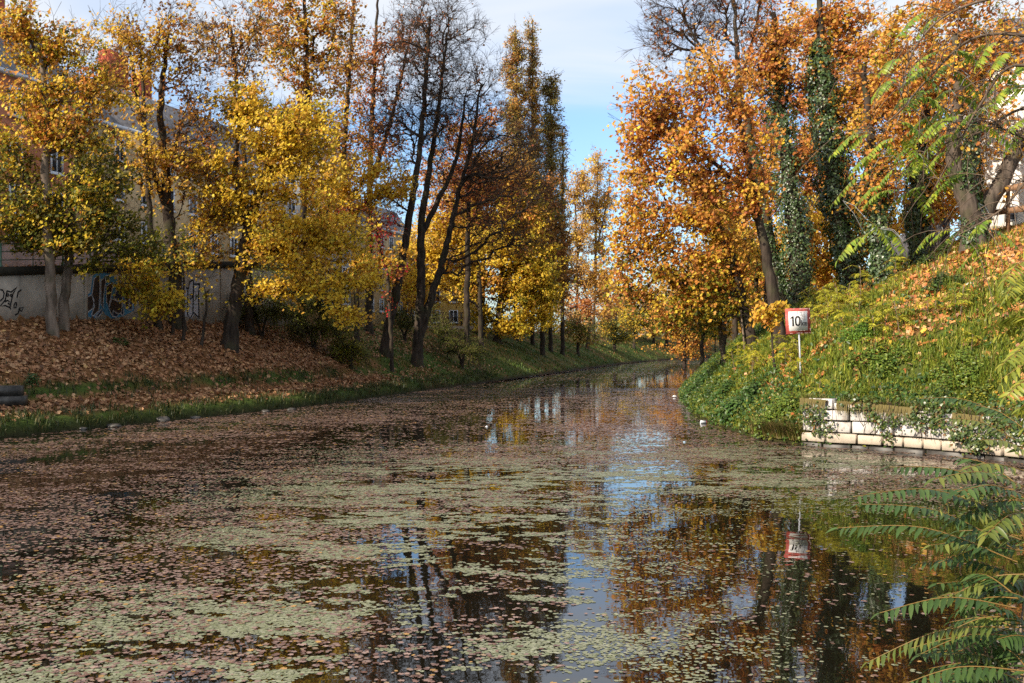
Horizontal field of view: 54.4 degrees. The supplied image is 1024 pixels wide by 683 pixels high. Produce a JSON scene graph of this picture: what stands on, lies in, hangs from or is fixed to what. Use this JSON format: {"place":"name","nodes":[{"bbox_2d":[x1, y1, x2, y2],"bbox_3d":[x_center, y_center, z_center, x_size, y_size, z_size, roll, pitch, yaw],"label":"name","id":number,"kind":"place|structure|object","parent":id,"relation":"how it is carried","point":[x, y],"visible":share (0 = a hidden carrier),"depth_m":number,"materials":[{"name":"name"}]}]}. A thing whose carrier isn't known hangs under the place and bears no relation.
{"place":"outdoors","nodes":[
{"label":"outdoors","id":0,"kind":"place"},
{"bbox_2d":[0,357,1023,682],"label":"water","id":1,"kind":"structure","parent":0,"point":[876,567],"depth_m":16.75,"materials":[{"name":"black liquid"}]},
{"bbox_2d":[0,388,870,450],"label":"floating leaves","id":2,"kind":"object","parent":1,"relation":"on","point":[382,418],"visible":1,"depth_m":40.88,"materials":[{"name":"brown plant"}]},
{"bbox_2d":[0,432,1012,682],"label":"duckweed","id":3,"kind":"object","parent":1,"relation":"on","point":[234,630],"visible":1,"depth_m":15.27,"materials":[{"name":"green plant"}]},
{"bbox_2d":[0,450,1023,682],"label":"floating leaves","id":4,"kind":"object","parent":1,"relation":"on","point":[179,619],"visible":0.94,"depth_m":16.53,"materials":[{"name":"green plant"}]},
{"bbox_2d":[454,358,707,387],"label":"floating leaves","id":5,"kind":"object","parent":1,"relation":"on","point":[613,378],"visible":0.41,"depth_m":99.14,"materials":[{"name":"brown plant"}]},
{"bbox_2d":[0,229,1023,458],"bbox_3d":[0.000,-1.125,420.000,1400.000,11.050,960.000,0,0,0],"label":"ground","id":6,"kind":"structure","parent":0,"point":[82,387],"depth_m":49.85,"materials":[{"name":"plant"}]},
{"bbox_2d":[0,385,27,405],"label":"concrete block","id":7,"kind":"structure","parent":6,"relation":"on","point":[10,395],"depth_m":39.49,"materials":[{"name":"concrete"}]},
{"bbox_2d":[0,0,76,237],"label":"salmon house","id":8,"kind":"structure","parent":6,"relation":"on","point":[53,161],"depth_m":68.69,"materials":[{"name":"white"}]},
{"bbox_2d":[49,149,64,176],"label":"window","id":9,"kind":"structure","parent":8,"relation":"in","point":[53,162],"depth_m":71.33,"materials":[{"name":"white"}]},
{"bbox_2d":[0,237,119,266],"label":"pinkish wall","id":10,"kind":"structure","parent":6,"relation":"on","point":[6,256],"depth_m":54.37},
{"bbox_2d":[0,0,152,337],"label":"maple tree","id":11,"kind":"object","parent":6,"relation":"on","point":[46,210],"visible":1,"depth_m":47.72,"materials":[{"name":"yellow plant"}]},
{"bbox_2d":[0,108,201,330],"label":"maple tree","id":12,"kind":"object","parent":6,"relation":"on","point":[65,294],"visible":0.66,"depth_m":49.15,"materials":[{"name":"yellow plant"}]},
{"bbox_2d":[79,129,130,263],"bbox_3d":[-22.223,-7.430,53.560,3.291,8.140,3.502,0,0,-20],"label":"young maple tree","id":13,"kind":"object","parent":6,"relation":"on","point":[116,155],"visible":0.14,"depth_m":53.83,"materials":[{"name":"yellow plant"}]},
{"bbox_2d":[79,0,202,330],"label":"maple tree","id":14,"kind":"object","parent":6,"relation":"on","point":[154,298],"visible":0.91,"depth_m":55.57,"materials":[{"name":"yellow plant"}]},
{"bbox_2d":[0,261,297,326],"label":"graffiti wall","id":15,"kind":"structure","parent":6,"relation":"on","point":[22,292],"depth_m":53.28,"materials":[{"name":"concrete"}]},
{"bbox_2d":[0,243,223,266],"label":"railing","id":16,"kind":"object","parent":15,"relation":"on","point":[1,251],"visible":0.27,"depth_m":49.58,"materials":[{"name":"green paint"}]},
{"bbox_2d":[87,0,249,330],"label":"maple tree","id":17,"kind":"object","parent":6,"relation":"on","point":[166,202],"visible":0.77,"depth_m":57.78,"materials":[{"name":"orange plant"}]},
{"bbox_2d":[61,48,277,264],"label":"beige house","id":18,"kind":"structure","parent":6,"relation":"on","point":[119,122],"depth_m":83.49,"materials":[{"name":"white"}]},
{"bbox_2d":[163,246,204,340],"bbox_3d":[-18.218,-2.602,55.293,1.590,5.639,2.596,0,0,9],"label":"sapling","id":19,"kind":"object","parent":6,"relation":"on","point":[183,312],"visible":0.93,"depth_m":55.60,"materials":[{"name":"yellow plant"}]},
{"bbox_2d":[194,268,217,347],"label":"sapling","id":20,"kind":"object","parent":6,"relation":"on","point":[205,295],"visible":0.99,"depth_m":56.18,"materials":[{"name":"yellow plant"}]},
{"bbox_2d":[169,0,291,336],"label":"tall maple tree","id":21,"kind":"object","parent":6,"relation":"on","point":[249,322],"visible":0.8,"depth_m":63.83,"materials":[{"name":"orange plant"}]},
{"bbox_2d":[0,350,498,436],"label":"grass","id":22,"kind":"structure","parent":6,"relation":"on","point":[324,393],"depth_m":48.74,"materials":[{"name":"plant"}]},
{"bbox_2d":[0,316,505,420],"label":"fallen leaves","id":23,"kind":"object","parent":6,"relation":"on","point":[20,347],"visible":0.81,"depth_m":51.52,"materials":[{"name":"brown plant"}]},
{"bbox_2d":[227,258,312,338],"bbox_3d":[-15.772,-2.874,65.211,5.949,6.319,4.959,0,0,0],"label":"shrub","id":24,"kind":"object","parent":6,"relation":"on","point":[273,313],"visible":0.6,"depth_m":64.69,"materials":[{"name":"green plant"}]},
{"bbox_2d":[169,70,395,352],"bbox_3d":[-13.265,-7.741,58.447,13.367,17.091,7.648,0,0,0],"label":"maple tree","id":25,"kind":"object","parent":6,"relation":"on","point":[285,141],"visible":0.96,"depth_m":57.88,"materials":[{"name":"yellow plant"}]},
{"bbox_2d":[246,128,351,319],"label":"white house","id":26,"kind":"structure","parent":6,"relation":"on","point":[293,207],"depth_m":108.21,"materials":[{"name":"white"}]},
{"bbox_2d":[233,0,374,337],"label":"tall maple tree","id":27,"kind":"object","parent":6,"relation":"on","point":[325,28],"visible":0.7,"depth_m":69.68,"materials":[{"name":"yellow plant"}]},
{"bbox_2d":[266,257,373,351],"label":"shrub","id":28,"kind":"object","parent":6,"relation":"on","point":[324,326],"visible":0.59,"depth_m":67.55,"materials":[{"name":"green plant"}]},
{"bbox_2d":[295,0,387,334],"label":"tall maple tree","id":29,"kind":"object","parent":6,"relation":"on","point":[351,54],"visible":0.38,"depth_m":75.81,"materials":[{"name":"orange plant"}]},
{"bbox_2d":[320,327,374,371],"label":"shrub","id":30,"kind":"object","parent":6,"relation":"on","point":[344,353],"visible":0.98,"depth_m":67.89,"materials":[{"name":"green plant"}]},
{"bbox_2d":[289,149,419,345],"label":"yellow tree","id":31,"kind":"object","parent":6,"relation":"on","point":[385,190],"visible":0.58,"depth_m":73.50,"materials":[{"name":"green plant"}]},
{"bbox_2d":[318,197,415,371],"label":"sumac tree","id":32,"kind":"object","parent":6,"relation":"on","point":[387,294],"visible":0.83,"depth_m":72.94,"materials":[{"name":"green plant"}]},
{"bbox_2d":[351,200,412,325],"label":"beige house","id":33,"kind":"structure","parent":6,"relation":"on","point":[388,242],"depth_m":125.68,"materials":[{"name":"white"}]},
{"bbox_2d":[329,0,436,334],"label":"rust red tree","id":34,"kind":"object","parent":6,"relation":"on","point":[368,305],"visible":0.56,"depth_m":81.82,"materials":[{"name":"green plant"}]},
{"bbox_2d":[352,0,467,357],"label":"bare tree","id":35,"kind":"object","parent":6,"relation":"on","point":[429,41],"visible":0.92,"depth_m":75.67,"materials":[{"name":"brown plant"}]},
{"bbox_2d":[376,292,448,341],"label":"shrub","id":36,"kind":"object","parent":6,"relation":"on","point":[401,324],"visible":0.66,"depth_m":85.88,"materials":[{"name":"green plant"}]},
{"bbox_2d":[378,221,460,320],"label":"tree","id":37,"kind":"object","parent":6,"relation":"on","point":[412,301],"visible":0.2,"depth_m":107.47,"materials":[{"name":"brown plant"}]},
{"bbox_2d":[382,187,497,349],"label":"yellow tree","id":38,"kind":"object","parent":6,"relation":"on","point":[440,232],"visible":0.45,"depth_m":99.44,"materials":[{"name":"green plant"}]},
{"bbox_2d":[398,312,485,329],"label":"iron fence","id":39,"kind":"object","parent":6,"relation":"on","point":[461,323],"visible":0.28,"depth_m":122.12,"materials":[{"name":"metal"}]},
{"bbox_2d":[409,239,480,325],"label":"yellow house","id":40,"kind":"structure","parent":6,"relation":"on","point":[449,308],"depth_m":131.00,"materials":[{"name":"white"}]},
{"bbox_2d":[424,307,492,373],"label":"shrub","id":41,"kind":"object","parent":6,"relation":"on","point":[470,351],"visible":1,"depth_m":85.03,"materials":[{"name":"green plant"}]},
{"bbox_2d":[409,95,527,354],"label":"rust red tree","id":42,"kind":"object","parent":6,"relation":"on","point":[442,203],"visible":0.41,"depth_m":91.69,"materials":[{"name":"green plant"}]},
{"bbox_2d":[403,132,563,337],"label":"maple tree","id":43,"kind":"object","parent":6,"relation":"on","point":[492,278],"visible":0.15,"depth_m":110.87,"materials":[{"name":"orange plant"}]},
{"bbox_2d":[398,0,571,367],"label":"bare tree","id":44,"kind":"object","parent":6,"relation":"on","point":[422,314],"visible":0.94,"depth_m":77.80,"materials":[{"name":"brown plant"}]},
{"bbox_2d":[320,324,667,374],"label":"fallen leaves","id":45,"kind":"object","parent":6,"relation":"on","point":[492,345],"visible":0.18,"depth_m":113.26,"materials":[{"name":"brown plant"}]},
{"bbox_2d":[438,176,579,343],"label":"maple tree","id":46,"kind":"object","parent":6,"relation":"on","point":[537,298],"visible":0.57,"depth_m":110.94,"materials":[{"name":"yellow plant"}]},
{"bbox_2d":[326,324,691,387],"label":"grass","id":47,"kind":"structure","parent":6,"relation":"on","point":[499,350],"depth_m":108.31,"materials":[{"name":"plant"}]},
{"bbox_2d":[491,24,543,340],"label":"poplar tree","id":48,"kind":"object","parent":6,"relation":"on","point":[518,54],"visible":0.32,"depth_m":121.35,"materials":[{"name":"yellow plant"}]},
{"bbox_2d":[520,16,554,344],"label":"poplar tree","id":49,"kind":"object","parent":6,"relation":"on","point":[534,105],"visible":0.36,"depth_m":123.33,"materials":[{"name":"yellow plant"}]},
{"bbox_2d":[513,161,586,355],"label":"hornbeam tree","id":50,"kind":"object","parent":6,"relation":"on","point":[568,277],"visible":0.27,"depth_m":117.58,"materials":[{"name":"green plant"}]},
{"bbox_2d":[535,68,575,351],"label":"poplar tree","id":51,"kind":"object","parent":6,"relation":"on","point":[551,92],"visible":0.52,"depth_m":125.38,"materials":[{"name":"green plant"}]},
{"bbox_2d":[555,122,576,355],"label":"poplar tree","id":52,"kind":"object","parent":6,"relation":"on","point":[562,338],"visible":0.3,"depth_m":127.59,"materials":[{"name":"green plant"}]},
{"bbox_2d":[554,307,606,356],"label":"apple tree","id":53,"kind":"object","parent":6,"relation":"on","point":[579,330],"visible":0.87,"depth_m":136.86,"materials":[{"name":"green plant"}]},
{"bbox_2d":[563,158,601,303],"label":"pale poplar tree","id":54,"kind":"object","parent":6,"relation":"on","point":[583,185],"visible":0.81,"depth_m":167.48,"materials":[{"name":"yellow plant"}]},
{"bbox_2d":[565,283,601,350],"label":"orange shrub tree","id":55,"kind":"object","parent":6,"relation":"on","point":[582,307],"visible":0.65,"depth_m":151.40,"materials":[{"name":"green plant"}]},
{"bbox_2d":[553,232,628,342],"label":"amber tree","id":56,"kind":"object","parent":6,"relation":"on","point":[590,278],"visible":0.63,"depth_m":158.60,"materials":[{"name":"orange plant"}]},
{"bbox_2d":[574,144,619,337],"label":"pale poplar tree","id":57,"kind":"object","parent":6,"relation":"on","point":[597,203],"visible":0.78,"depth_m":171.34,"materials":[{"name":"yellow plant"}]},
{"bbox_2d":[595,307,638,351],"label":"field maple tree","id":58,"kind":"object","parent":6,"relation":"on","point":[614,329],"visible":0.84,"depth_m":168.21,"materials":[{"name":"yellow plant"}]},
{"bbox_2d":[605,302,664,348],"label":"amber tree","id":59,"kind":"object","parent":6,"relation":"on","point":[636,325],"visible":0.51,"depth_m":182.76,"materials":[{"name":"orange plant"}]},
{"bbox_2d":[634,278,669,343],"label":"tree","id":60,"kind":"object","parent":6,"relation":"on","point":[652,331],"visible":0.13,"depth_m":204.34,"materials":[{"name":"orange plant"}]},
{"bbox_2d":[591,143,766,350],"bbox_3d":[8.963,-5.136,52.409,9.654,11.861,6.149,0,0,0],"label":"maple tree","id":61,"kind":"object","parent":6,"relation":"on","point":[707,283],"visible":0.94,"depth_m":52.02,"materials":[{"name":"orange plant"}]},
{"bbox_2d":[634,269,727,364],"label":"tree","id":62,"kind":"object","parent":6,"relation":"on","point":[684,346],"visible":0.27,"depth_m":149.79,"materials":[{"name":"orange plant"}]},
{"bbox_2d":[593,19,792,348],"bbox_3d":[8.190,-6.925,44.640,8.975,14.986,5.584,0,0,0],"label":"maple tree","id":63,"kind":"object","parent":6,"relation":"on","point":[648,120],"visible":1,"depth_m":44.45,"materials":[{"name":"orange plant"}]},
{"bbox_2d":[655,241,739,365],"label":"tree","id":64,"kind":"object","parent":6,"relation":"on","point":[703,341],"visible":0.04,"depth_m":111.74,"materials":[{"name":"orange plant"}]},
{"bbox_2d":[681,369,713,401],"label":"nettle bush","id":65,"kind":"object","parent":6,"relation":"on","point":[703,376],"visible":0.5,"depth_m":54.27,"materials":[{"name":"green plant"}]},
{"bbox_2d":[617,0,805,306],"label":"bare leaning tree","id":66,"kind":"object","parent":6,"relation":"on","point":[771,234],"visible":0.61,"depth_m":59.81,"materials":[{"name":"grey plant"}]},
{"bbox_2d":[681,281,757,362],"bbox_3d":[11.440,-1.061,55.388,4.258,5.484,3.704,0,0,0],"label":"young maple tree","id":67,"kind":"object","parent":6,"relation":"on","point":[721,332],"visible":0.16,"depth_m":55.06,"materials":[{"name":"orange plant"}]},
{"bbox_2d":[677,189,766,340],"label":"background maple","id":68,"kind":"object","parent":6,"relation":"on","point":[734,327],"visible":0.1,"depth_m":73.76,"materials":[{"name":"orange plant"}]},
{"bbox_2d":[710,377,734,401],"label":"nettle bush","id":69,"kind":"object","parent":6,"relation":"on","point":[725,385],"visible":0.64,"depth_m":44.57,"materials":[{"name":"green plant"}]},
{"bbox_2d":[695,189,784,326],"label":"background maple","id":70,"kind":"object","parent":6,"relation":"on","point":[756,282],"visible":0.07,"depth_m":79.56,"materials":[{"name":"orange plant"}]},
{"bbox_2d":[718,378,763,422],"bbox_3d":[9.337,2.391,40.131,2.006,1.845,1.559,0,0,0],"label":"nettle bush","id":71,"kind":"object","parent":6,"relation":"on","point":[751,391],"visible":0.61,"depth_m":39.85,"materials":[{"name":"green plant"}]},
{"bbox_2d":[703,92,817,309],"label":"background maple","id":72,"kind":"object","parent":6,"relation":"on","point":[756,126],"visible":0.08,"depth_m":77.65,"materials":[{"name":"orange plant"}]},
{"bbox_2d":[733,285,791,371],"bbox_3d":[10.457,-0.438,41.100,2.212,3.998,2.106,0,0,30],"label":"sapling","id":73,"kind":"object","parent":6,"relation":"on","point":[769,314],"visible":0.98,"depth_m":40.74,"materials":[{"name":"yellow plant"}]},
{"bbox_2d":[737,413,808,441],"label":"dry grass","id":74,"kind":"structure","parent":6,"relation":"on","point":[788,431],"depth_m":34.56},
{"bbox_2d":[751,392,799,437],"bbox_3d":[9.575,2.619,35.763,1.940,1.652,1.210,0,0,17],"label":"leafy bush","id":75,"kind":"object","parent":6,"relation":"on","point":[779,406],"visible":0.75,"depth_m":35.53,"materials":[{"name":"green plant"}]},
{"bbox_2d":[726,0,854,308],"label":"ivy clad tree","id":76,"kind":"object","parent":6,"relation":"on","point":[801,274],"visible":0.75,"depth_m":58.81,"materials":[{"name":"green plant"}]},
{"bbox_2d":[785,308,810,372],"bbox_3d":[10.851,0.254,37.810,1.015,3.074,0.096,0,0,-5],"label":"speed sign","id":77,"kind":"object","parent":6,"relation":"on","point":[797,321],"visible":0.98,"depth_m":37.77,"materials":[{"name":"metal"}]},
{"bbox_2d":[773,191,860,289],"bbox_3d":[19.683,-6.242,63.984,6.359,7.586,5.574,0,0,0],"label":"understory maple","id":78,"kind":"object","parent":6,"relation":"on","point":[820,239],"visible":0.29,"depth_m":63.51,"materials":[{"name":"orange plant"}]},
{"bbox_2d":[787,108,863,284],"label":"background maple","id":79,"kind":"object","parent":6,"relation":"on","point":[810,192],"visible":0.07,"depth_m":79.23,"materials":[{"name":"orange plant"}]},
{"bbox_2d":[677,273,1023,462],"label":"ground plants","id":80,"kind":"object","parent":6,"relation":"on","point":[715,402],"visible":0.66,"depth_m":37.57,"materials":[{"name":"green plant"}]},
{"bbox_2d":[680,222,1023,441],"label":"grass","id":81,"kind":"structure","parent":6,"relation":"on","point":[952,343],"depth_m":36.02,"materials":[{"name":"plant"}]},
{"bbox_2d":[837,316,878,343],"bbox_3d":[12.922,-0.423,36.600,1.600,1.047,1.600,0,0,0],"label":"leafy bush","id":82,"kind":"object","parent":6,"relation":"on","point":[861,331],"visible":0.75,"depth_m":36.47,"materials":[{"name":"green plant"}]},
{"bbox_2d":[786,0,939,293],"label":"ivy clad tree","id":83,"kind":"object","parent":6,"relation":"on","point":[827,120],"visible":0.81,"depth_m":48.37,"materials":[{"name":"green plant"}]},
{"bbox_2d":[716,222,1023,419],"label":"fallen leaves","id":84,"kind":"object","parent":6,"relation":"on","point":[914,276],"visible":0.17,"depth_m":37.80,"materials":[{"name":"orange plant"}]},
{"bbox_2d":[845,341,911,377],"bbox_3d":[12.924,0.625,35.069,2.205,1.294,1.608,0,0,44],"label":"leafy bush","id":85,"kind":"object","parent":6,"relation":"on","point":[884,360],"visible":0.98,"depth_m":34.78,"materials":[{"name":"green plant"}]},
{"bbox_2d":[807,25,953,166],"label":"background maple","id":86,"kind":"object","parent":6,"relation":"on","point":[858,71],"visible":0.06,"depth_m":75.22,"materials":[{"name":"orange plant"}]},
{"bbox_2d":[854,190,924,271],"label":"understory maple","id":87,"kind":"object","parent":6,"relation":"on","point":[895,226],"visible":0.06,"depth_m":69.71,"materials":[{"name":"orange plant"}]},
{"bbox_2d":[877,297,915,333],"bbox_3d":[13.787,-0.823,35.844,1.491,1.574,1.337,0,0,13],"label":"sumac seedling","id":88,"kind":"object","parent":6,"relation":"on","point":[900,316],"visible":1,"depth_m":35.94,"materials":[{"name":"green plant"}]},
{"bbox_2d":[791,0,1023,305],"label":"ailanthus tree","id":89,"kind":"object","parent":6,"relation":"on","point":[932,132],"visible":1,"depth_m":22.74,"materials":[{"name":"green plant"}]},
{"bbox_2d":[829,0,986,288],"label":"ivy clad tree","id":90,"kind":"object","parent":6,"relation":"on","point":[880,254],"visible":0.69,"depth_m":44.95,"materials":[{"name":"orange plant"}]},
{"bbox_2d":[796,392,1023,463],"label":"stone wall","id":91,"kind":"structure","parent":6,"relation":"on","point":[883,429],"depth_m":31.36,"materials":[{"name":"beige stone"}]},
{"bbox_2d":[800,392,1023,435],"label":"dry grass","id":92,"kind":"structure","parent":91,"relation":"on","point":[899,408],"depth_m":31.96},
{"bbox_2d":[922,383,950,410],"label":"ivy bush","id":93,"kind":"object","parent":91,"relation":"attached to","point":[933,394],"visible":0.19,"depth_m":31.32,"materials":[{"name":"green plant"}]},
{"bbox_2d":[890,217,950,259],"bbox_3d":[22.708,-5.322,57.301,0.099,2.103,17.826,0,0,9],"label":"slat fence","id":94,"kind":"object","parent":6,"relation":"on","point":[938,227],"visible":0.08,"depth_m":51.44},
{"bbox_2d":[825,397,1023,682],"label":"ailanthus shrub","id":95,"kind":"object","parent":6,"relation":"on","point":[1011,643],"visible":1,"depth_m":5.99,"materials":[{"name":"green plant"}]},
{"bbox_2d":[896,106,959,229],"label":"understory maple","id":96,"kind":"object","parent":6,"relation":"on","point":[944,196],"visible":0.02,"depth_m":65.68,"materials":[{"name":"orange plant"}]},
{"bbox_2d":[914,244,953,268],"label":"dark shrub","id":97,"kind":"object","parent":6,"relation":"on","point":[930,258],"visible":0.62,"depth_m":44.00,"materials":[{"name":"green plant"}]},
{"bbox_2d":[923,270,963,292],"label":"dark shrub","id":98,"kind":"object","parent":6,"relation":"on","point":[936,279],"visible":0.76,"depth_m":37.36,"materials":[{"name":"green plant"}]},
{"bbox_2d":[928,348,987,393],"bbox_3d":[14.496,1.039,32.643,2.082,1.637,1.582,0,0,0],"label":"leafy bush","id":99,"kind":"object","parent":6,"relation":"on","point":[964,373],"visible":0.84,"depth_m":32.35,"materials":[{"name":"green plant"}]},
{"bbox_2d":[895,0,1023,265],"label":"ivy clad tree","id":100,"kind":"object","parent":6,"relation":"on","point":[917,221],"visible":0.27,"depth_m":47.64,"materials":[{"name":"green plant"}]},
{"bbox_2d":[940,282,981,317],"bbox_3d":[16.003,-1.349,35.489,1.460,1.542,1.310,0,0,-23],"label":"sumac seedling","id":101,"kind":"object","parent":6,"relation":"on","point":[962,299],"visible":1,"depth_m":35.34,"materials":[{"name":"yellow plant"}]},
{"bbox_2d":[925,0,1023,252],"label":"forked tree","id":102,"kind":"object","parent":6,"relation":"on","point":[968,208],"visible":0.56,"depth_m":42.72,"materials":[{"name":"orange plant"}]},
{"bbox_2d":[960,376,997,401],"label":"leafy bush","id":103,"kind":"object","parent":6,"relation":"on","point":[978,392],"visible":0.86,"depth_m":31.27,"materials":[{"name":"green plant"}]},
{"bbox_2d":[960,18,1023,228],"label":"white house","id":104,"kind":"structure","parent":6,"relation":"on","point":[990,171],"depth_m":46.79,"materials":[{"name":"paint"}]},
{"bbox_2d":[980,183,1023,231],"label":"rail fence","id":105,"kind":"object","parent":6,"relation":"on","point":[1011,209],"visible":0.34,"depth_m":43.38,"materials":[{"name":"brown wood"}]},
{"bbox_2d":[982,261,1023,454],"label":"ailanthus sapling","id":106,"kind":"object","parent":6,"relation":"on","point":[1017,293],"visible":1,"depth_m":9.32,"materials":[{"name":"green plant"}]},
{"bbox_2d":[5,0,1023,335],"label":"sky","id":107,"kind":"structure","parent":0,"point":[584,39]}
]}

